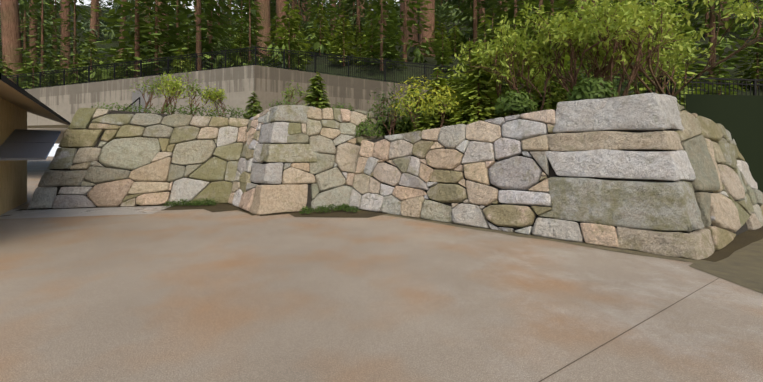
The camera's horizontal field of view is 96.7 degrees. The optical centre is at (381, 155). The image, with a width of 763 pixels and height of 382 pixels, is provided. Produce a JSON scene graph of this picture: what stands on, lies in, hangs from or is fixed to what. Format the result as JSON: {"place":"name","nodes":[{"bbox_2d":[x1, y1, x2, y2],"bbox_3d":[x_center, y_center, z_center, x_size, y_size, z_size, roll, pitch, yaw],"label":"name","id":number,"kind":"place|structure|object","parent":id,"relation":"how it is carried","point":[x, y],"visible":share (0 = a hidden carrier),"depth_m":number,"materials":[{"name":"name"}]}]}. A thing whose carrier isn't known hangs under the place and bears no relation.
{"place":"outdoors","nodes":[
{"label":"outdoors","id":0,"kind":"place"},
{"bbox_2d":[27,114,396,127],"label":"terrace soil","id":1,"kind":"structure","parent":0,"point":[50,126],"depth_m":20.46,"materials":[{"name":"brown soil"}]},
{"bbox_2d":[48,0,398,155],"label":"sky","id":2,"kind":"structure","parent":0,"point":[54,148],"materials":[{"name":"white"}]},
{"bbox_2d":[0,156,762,381],"bbox_3d":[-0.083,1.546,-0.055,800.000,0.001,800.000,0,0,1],"label":"concrete pavement","id":3,"kind":"structure","parent":0,"point":[197,295],"depth_m":3.49,"materials":[{"name":"beige concrete"}]},
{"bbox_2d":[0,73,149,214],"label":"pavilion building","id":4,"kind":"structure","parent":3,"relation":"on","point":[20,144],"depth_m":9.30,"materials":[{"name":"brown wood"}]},
{"bbox_2d":[0,203,762,381],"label":"ground patches","id":5,"kind":"object","parent":3,"relation":"on","point":[738,259],"visible":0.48,"depth_m":6.13,"materials":[{"name":"soil"}]},
{"bbox_2d":[38,108,747,242],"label":"castle wall","id":6,"kind":"structure","parent":3,"relation":"on","point":[742,229],"depth_m":7.92,"materials":[{"name":"grey stone"}]},
{"bbox_2d":[27,93,762,259],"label":"castle wall stones","id":7,"kind":"object","parent":3,"relation":"on","point":[637,214],"visible":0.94,"depth_m":7.78,"materials":[{"name":"grey stone"}]},
{"bbox_2d":[0,0,762,100],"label":"hillside terrain","id":8,"kind":"structure","parent":0,"point":[371,71],"depth_m":25.51,"materials":[{"name":"green plant"}]},
{"bbox_2d":[25,65,546,143],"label":"concrete retaining wall","id":9,"kind":"structure","parent":8,"relation":"on","point":[241,84],"depth_m":19.82,"materials":[{"name":"grey concrete"}]},
{"bbox_2d":[5,46,762,109],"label":"metal fence","id":10,"kind":"object","parent":9,"relation":"on","point":[425,67],"visible":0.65,"depth_m":18.97,"materials":[{"name":"black metal"}]},
{"bbox_2d":[0,0,762,108],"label":"forest","id":11,"kind":"object","parent":8,"relation":"on","point":[393,21],"depth_m":28.77,"materials":[{"name":"green plant"}]},
{"bbox_2d":[378,123,495,137],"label":"terrace soil","id":12,"kind":"structure","parent":0,"point":[386,133],"depth_m":13.47,"materials":[{"name":"brown soil"}]},
{"bbox_2d":[241,7,585,134],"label":"terrace conifers","id":13,"kind":"object","parent":12,"relation":"on","point":[466,92],"visible":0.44,"depth_m":10.29,"materials":[{"name":"green plant"}]},
{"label":"bank soil","id":14,"kind":"structure","parent":0,"visible":0},
{"bbox_2d":[685,94,762,192],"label":"bank undergrowth","id":15,"kind":"object","parent":14,"relation":"attached to","point":[739,118],"visible":0.5,"depth_m":7.92,"materials":[{"name":"green plant"}]}
]}

